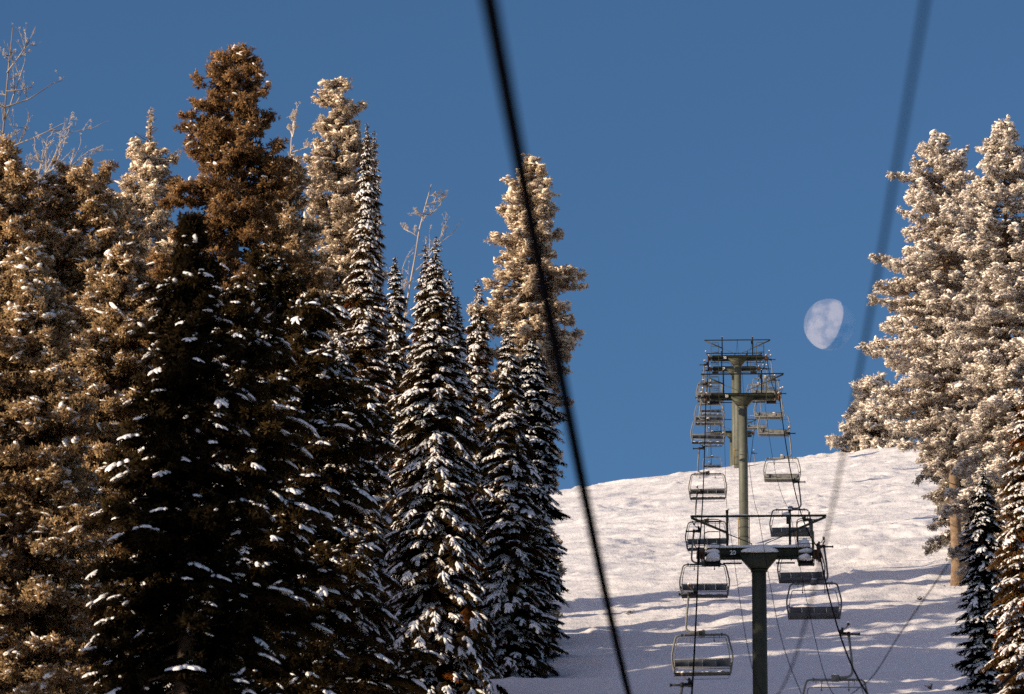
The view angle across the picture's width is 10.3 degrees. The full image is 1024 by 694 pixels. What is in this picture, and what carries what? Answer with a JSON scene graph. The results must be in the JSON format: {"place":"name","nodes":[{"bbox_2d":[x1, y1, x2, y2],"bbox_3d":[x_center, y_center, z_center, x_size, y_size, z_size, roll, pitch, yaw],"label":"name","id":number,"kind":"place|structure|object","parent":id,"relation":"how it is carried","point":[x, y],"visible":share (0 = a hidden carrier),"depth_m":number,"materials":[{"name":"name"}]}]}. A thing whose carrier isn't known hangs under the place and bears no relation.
{"place":"outdoors","nodes":[
{"label":"outdoors","id":0,"kind":"place"},
{"bbox_2d":[0,0,1023,489],"label":"sky","id":1,"kind":"structure","parent":0,"point":[719,168],"materials":[{"name":"blue"}]},
{"bbox_2d":[480,442,1021,693],"bbox_3d":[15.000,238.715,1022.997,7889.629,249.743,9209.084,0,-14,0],"label":"snow slope","id":2,"kind":"structure","parent":0,"point":[884,572],"depth_m":284.21,"materials":[{"name":"white snow"}]},
{"bbox_2d":[0,134,64,622],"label":"conifer tree","id":3,"kind":"object","parent":2,"relation":"on","point":[17,181],"visible":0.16,"depth_m":204.03,"materials":[{"name":"brown plant"}]},
{"bbox_2d":[0,23,80,243],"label":"dead tree","id":4,"kind":"object","parent":2,"relation":"on","point":[4,106],"visible":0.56,"depth_m":215.00,"materials":[{"name":"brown wood"}]},
{"bbox_2d":[9,185,72,498],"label":"conifer tree","id":5,"kind":"object","parent":2,"relation":"on","point":[39,192],"visible":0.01,"depth_m":211.17,"materials":[{"name":"brown plant"}]},
{"bbox_2d":[0,240,133,693],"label":"conifer tree","id":6,"kind":"object","parent":2,"relation":"on","point":[43,466],"visible":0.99,"depth_m":175.29,"materials":[{"name":"beige plant"}]},
{"bbox_2d":[29,112,107,188],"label":"dead tree","id":7,"kind":"object","parent":2,"relation":"on","point":[47,169],"visible":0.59,"depth_m":224.84,"materials":[{"name":"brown wood"}]},
{"bbox_2d":[18,154,146,574],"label":"conifer tree","id":8,"kind":"object","parent":2,"relation":"on","point":[86,192],"visible":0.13,"depth_m":204.63,"materials":[{"name":"brown plant"}]},
{"bbox_2d":[27,240,173,691],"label":"conifer tree","id":9,"kind":"object","parent":2,"relation":"on","point":[112,357],"visible":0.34,"depth_m":190.33,"materials":[{"name":"brown plant"}]},
{"bbox_2d":[117,193,156,368],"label":"conifer tree","id":10,"kind":"object","parent":2,"relation":"on","point":[139,279],"visible":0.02,"depth_m":231.39,"materials":[{"name":"brown plant"}]},
{"bbox_2d":[113,108,183,359],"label":"conifer tree","id":11,"kind":"object","parent":2,"relation":"on","point":[150,163],"visible":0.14,"depth_m":251.11,"materials":[{"name":"beige plant"}]},
{"bbox_2d":[76,210,297,693],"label":"conifer tree","id":12,"kind":"object","parent":2,"relation":"on","point":[169,534],"visible":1,"depth_m":123.73,"materials":[{"name":"green plant"}]},
{"bbox_2d":[87,283,362,693],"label":"conifer tree","id":13,"kind":"object","parent":2,"relation":"on","point":[266,554],"visible":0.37,"depth_m":156.21,"materials":[{"name":"green plant"}]},
{"bbox_2d":[104,40,355,686],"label":"conifer tree","id":14,"kind":"object","parent":2,"relation":"on","point":[227,206],"visible":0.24,"depth_m":189.85,"materials":[{"name":"brown plant"}]},
{"bbox_2d":[257,152,339,343],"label":"conifer tree","id":15,"kind":"object","parent":2,"relation":"on","point":[303,237],"visible":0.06,"depth_m":226.98,"materials":[{"name":"brown plant"}]},
{"bbox_2d":[286,102,313,156],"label":"dead tree","id":16,"kind":"object","parent":2,"relation":"on","point":[292,117],"visible":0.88,"depth_m":244.97,"materials":[{"name":"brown wood"}]},
{"bbox_2d":[226,246,445,693],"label":"conifer tree","id":17,"kind":"object","parent":2,"relation":"on","point":[323,381],"visible":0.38,"depth_m":171.54,"materials":[{"name":"green plant"}]},
{"bbox_2d":[302,76,388,350],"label":"conifer tree","id":18,"kind":"object","parent":2,"relation":"on","point":[340,129],"visible":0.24,"depth_m":279.23,"materials":[{"name":"beige plant"}]},
{"bbox_2d":[320,319,405,689],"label":"fir tree","id":19,"kind":"object","parent":2,"relation":"on","point":[379,631],"visible":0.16,"depth_m":196.80,"materials":[{"name":"green plant"}]},
{"bbox_2d":[335,123,402,629],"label":"fir tree","id":20,"kind":"object","parent":2,"relation":"on","point":[366,341],"visible":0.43,"depth_m":243.49,"materials":[{"name":"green plant"}]},
{"bbox_2d":[356,131,396,591],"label":"fir tree","id":21,"kind":"object","parent":2,"relation":"on","point":[378,204],"visible":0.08,"depth_m":247.80,"materials":[{"name":"green plant"}]},
{"bbox_2d":[383,255,413,592],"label":"fir tree","id":22,"kind":"object","parent":2,"relation":"on","point":[396,359],"visible":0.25,"depth_m":272.76,"materials":[{"name":"green plant"}]},
{"bbox_2d":[386,184,460,354],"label":"dead tree","id":23,"kind":"object","parent":2,"relation":"on","point":[418,237],"visible":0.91,"depth_m":283.98,"materials":[{"name":"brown wood"}]},
{"bbox_2d":[381,244,486,676],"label":"fir tree","id":24,"kind":"object","parent":2,"relation":"on","point":[411,351],"visible":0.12,"depth_m":231.39,"materials":[{"name":"green plant"}]},
{"bbox_2d":[375,237,509,693],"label":"fir tree","id":25,"kind":"object","parent":2,"relation":"on","point":[437,559],"visible":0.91,"depth_m":221.49,"materials":[{"name":"green plant"}]},
{"bbox_2d":[445,269,456,339],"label":"fir tree","id":26,"kind":"object","parent":2,"relation":"on","point":[451,309],"visible":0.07,"depth_m":265.61,"materials":[{"name":"green plant"}]},
{"bbox_2d":[449,296,490,594],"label":"fir tree","id":27,"kind":"object","parent":2,"relation":"on","point":[463,404],"visible":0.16,"depth_m":256.71,"materials":[{"name":"green plant"}]},
{"bbox_2d":[464,278,498,580],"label":"fir tree","id":28,"kind":"object","parent":2,"relation":"on","point":[479,359],"visible":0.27,"depth_m":260.57,"materials":[{"name":"green plant"}]},
{"bbox_2d":[465,315,568,678],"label":"fir tree","id":29,"kind":"object","parent":2,"relation":"on","point":[510,601],"visible":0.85,"depth_m":243.12,"materials":[{"name":"green plant"}]},
{"bbox_2d":[466,153,589,629],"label":"conifer tree","id":30,"kind":"object","parent":2,"relation":"on","point":[517,305],"visible":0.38,"depth_m":261.77,"materials":[{"name":"beige plant"}]},
{"bbox_2d":[516,338,572,657],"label":"fir tree","id":31,"kind":"object","parent":2,"relation":"on","point":[542,411],"visible":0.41,"depth_m":250.11,"materials":[{"name":"green plant"}]},
{"bbox_2d":[708,419,756,465],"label":"lift tower","id":32,"kind":"structure","parent":2,"relation":"on","point":[729,434],"depth_m":551.73,"materials":[{"name":"grey metal"}]},
{"bbox_2d":[706,350,761,465],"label":"lift tower","id":33,"kind":"structure","parent":2,"relation":"on","point":[730,369],"depth_m":479.65,"materials":[{"name":"grey metal"}]},
{"bbox_2d":[704,336,769,467],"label":"lift tower","id":34,"kind":"structure","parent":2,"relation":"on","point":[734,360],"depth_m":407.61,"materials":[{"name":"grey metal"}]},
{"bbox_2d":[701,369,783,545],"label":"lift tower","id":35,"kind":"structure","parent":2,"relation":"on","point":[741,400],"depth_m":324.28,"materials":[{"name":"grey metal"}]},
{"bbox_2d":[690,508,825,693],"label":"lift tower","id":36,"kind":"structure","parent":2,"relation":"on","point":[752,558],"depth_m":197.57,"materials":[{"name":"grey metal"}]},
{"bbox_2d":[481,0,711,693],"bbox_3d":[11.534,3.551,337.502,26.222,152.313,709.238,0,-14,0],"label":"haul rope","id":37,"kind":"object","parent":36,"relation":"attached to","point":[496,40],"visible":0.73,"depth_m":21.30,"materials":[{"name":"metal"}]},
{"bbox_2d":[670,671,692,693],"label":"lift chair","id":38,"kind":"object","parent":37,"relation":"hanging from","point":[682,685],"visible":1,"depth_m":148.54,"materials":[{"name":"metal"}]},
{"bbox_2d":[671,583,732,679],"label":"lift chair","id":39,"kind":"object","parent":37,"relation":"hanging from","point":[707,662],"visible":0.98,"depth_m":181.72,"materials":[{"name":"metal"}]},
{"bbox_2d":[679,522,729,600],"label":"lift chair","id":40,"kind":"object","parent":37,"relation":"hanging from","point":[713,587],"visible":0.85,"depth_m":222.40,"materials":[{"name":"metal"}]},
{"bbox_2d":[685,485,728,553],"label":"lift chair","id":41,"kind":"object","parent":37,"relation":"hanging from","point":[722,541],"visible":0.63,"depth_m":257.56,"materials":[{"name":"metal"}]},
{"bbox_2d":[688,441,726,501],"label":"lift chair","id":42,"kind":"object","parent":37,"relation":"hanging from","point":[721,491],"visible":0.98,"depth_m":289.89,"materials":[{"name":"metal"}]},
{"bbox_2d":[690,391,725,445],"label":"lift chair","id":43,"kind":"object","parent":37,"relation":"hanging from","point":[708,436],"visible":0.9,"depth_m":322.22,"materials":[{"name":"metal"}]},
{"bbox_2d":[694,379,724,425],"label":"lift chair","id":44,"kind":"object","parent":37,"relation":"hanging from","point":[712,417],"visible":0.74,"depth_m":366.33,"materials":[{"name":"metal"}]},
{"bbox_2d":[697,360,722,399],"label":"lift chair","id":45,"kind":"object","parent":37,"relation":"hanging from","point":[706,381],"visible":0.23,"depth_m":423.62,"materials":[{"name":"metal"}]},
{"bbox_2d":[696,360,724,403],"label":"lift chair","id":46,"kind":"object","parent":37,"relation":"hanging from","point":[699,395],"visible":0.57,"depth_m":397.19,"materials":[{"name":"metal"}]},
{"bbox_2d":[699,366,721,402],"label":"lift chair","id":47,"kind":"object","parent":37,"relation":"hanging from","point":[711,386],"visible":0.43,"depth_m":458.70,"materials":[{"name":"metal"}]},
{"bbox_2d":[700,384,722,415],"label":"lift chair","id":48,"kind":"object","parent":37,"relation":"hanging from","point":[720,410],"visible":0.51,"depth_m":493.33,"materials":[{"name":"metal"}]},
{"bbox_2d":[701,417,722,446],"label":"lift chair","id":49,"kind":"object","parent":37,"relation":"hanging from","point":[712,432],"visible":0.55,"depth_m":528.59,"materials":[{"name":"metal"}]},
{"bbox_2d":[702,440,721,467],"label":"lift chair","id":50,"kind":"object","parent":37,"relation":"hanging from","point":[707,466],"visible":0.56,"depth_m":571.40,"materials":[{"name":"metal"}]},
{"bbox_2d":[734,341,801,693],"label":"signal cable","id":51,"kind":"object","parent":36,"relation":"attached to","point":[763,546],"visible":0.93,"depth_m":169.75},
{"bbox_2d":[721,0,927,693],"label":"signal cable","id":52,"kind":"object","parent":36,"relation":"attached to","point":[908,97],"visible":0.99,"depth_m":20.41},
{"bbox_2d":[747,337,1023,693],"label":"signal cable","id":53,"kind":"object","parent":36,"relation":"attached to","point":[1012,473],"visible":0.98,"depth_m":73.20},
{"bbox_2d":[750,357,1023,693],"bbox_3d":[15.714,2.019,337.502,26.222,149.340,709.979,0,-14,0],"label":"haul rope","id":54,"kind":"object","parent":36,"relation":"attached to","point":[1008,677],"visible":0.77,"depth_m":166.44,"materials":[{"name":"metal"}]},
{"bbox_2d":[747,404,766,429],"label":"lift chair","id":55,"kind":"object","parent":54,"relation":"hanging from","point":[751,427],"visible":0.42,"depth_m":507.49,"materials":[{"name":"metal"}]},
{"bbox_2d":[746,364,769,390],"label":"lift chair","id":56,"kind":"object","parent":54,"relation":"hanging from","point":[758,383],"visible":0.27,"depth_m":472.69,"materials":[{"name":"metal"}]},
{"bbox_2d":[749,364,773,402],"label":"lift chair","id":57,"kind":"object","parent":54,"relation":"hanging from","point":[762,386],"visible":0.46,"depth_m":437.66,"materials":[{"name":"metal"}]},
{"bbox_2d":[751,354,779,394],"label":"lift chair","id":58,"kind":"object","parent":54,"relation":"hanging from","point":[759,391],"visible":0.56,"depth_m":403.69,"materials":[{"name":"metal"}]},
{"bbox_2d":[754,374,783,418],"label":"lift chair","id":59,"kind":"object","parent":54,"relation":"hanging from","point":[757,414],"visible":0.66,"depth_m":375.36,"materials":[{"name":"metal"}]},
{"bbox_2d":[757,387,790,436],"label":"lift chair","id":60,"kind":"object","parent":54,"relation":"hanging from","point":[774,432],"visible":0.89,"depth_m":340.49,"materials":[{"name":"metal"}]},
{"bbox_2d":[763,427,800,481],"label":"lift chair","id":61,"kind":"object","parent":54,"relation":"hanging from","point":[779,478],"visible":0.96,"depth_m":300.02,"materials":[{"name":"metal"}]},
{"bbox_2d":[769,474,811,536],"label":"lift chair","id":62,"kind":"object","parent":54,"relation":"hanging from","point":[778,531],"visible":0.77,"depth_m":266.12,"materials":[{"name":"metal"}]},
{"bbox_2d":[777,511,825,583],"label":"lift chair","id":63,"kind":"object","parent":54,"relation":"hanging from","point":[790,577],"visible":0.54,"depth_m":234.12,"materials":[{"name":"metal"}]},
{"bbox_2d":[786,536,841,619],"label":"lift chair","id":64,"kind":"object","parent":54,"relation":"hanging from","point":[796,613],"visible":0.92,"depth_m":202.03,"materials":[{"name":"metal"}]},
{"bbox_2d":[802,621,867,693],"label":"lift chair","id":65,"kind":"object","parent":54,"relation":"hanging from","point":[835,677],"visible":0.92,"depth_m":164.34,"materials":[{"name":"metal"}]},
{"bbox_2d":[825,371,916,451],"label":"conifer tree","id":66,"kind":"object","parent":2,"relation":"on","point":[875,432],"visible":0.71,"depth_m":410.32,"materials":[{"name":"beige plant"}]},
{"bbox_2d":[854,129,1018,585],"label":"conifer tree","id":67,"kind":"object","parent":2,"relation":"on","point":[923,307],"visible":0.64,"depth_m":283.15,"materials":[{"name":"beige plant"}]},
{"bbox_2d":[904,203,1015,568],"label":"conifer tree","id":68,"kind":"object","parent":2,"relation":"on","point":[939,542],"visible":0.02,"depth_m":289.18,"materials":[{"name":"beige plant"}]},
{"bbox_2d":[915,305,1014,546],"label":"conifer tree","id":69,"kind":"object","parent":2,"relation":"on","point":[919,461],"depth_m":302.33,"materials":[{"name":"beige plant"}]},
{"bbox_2d":[948,461,1007,693],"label":"fir tree","id":70,"kind":"object","parent":2,"relation":"on","point":[979,594],"visible":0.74,"depth_m":226.25,"materials":[{"name":"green plant"}]},
{"bbox_2d":[939,114,1023,592],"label":"conifer tree","id":71,"kind":"object","parent":2,"relation":"on","point":[1001,281],"visible":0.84,"depth_m":269.02,"materials":[{"name":"beige plant"}]},
{"bbox_2d":[980,387,1023,693],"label":"fir tree","id":72,"kind":"object","parent":2,"relation":"on","point":[1010,559],"visible":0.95,"depth_m":212.08,"materials":[{"name":"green plant"}]}
]}

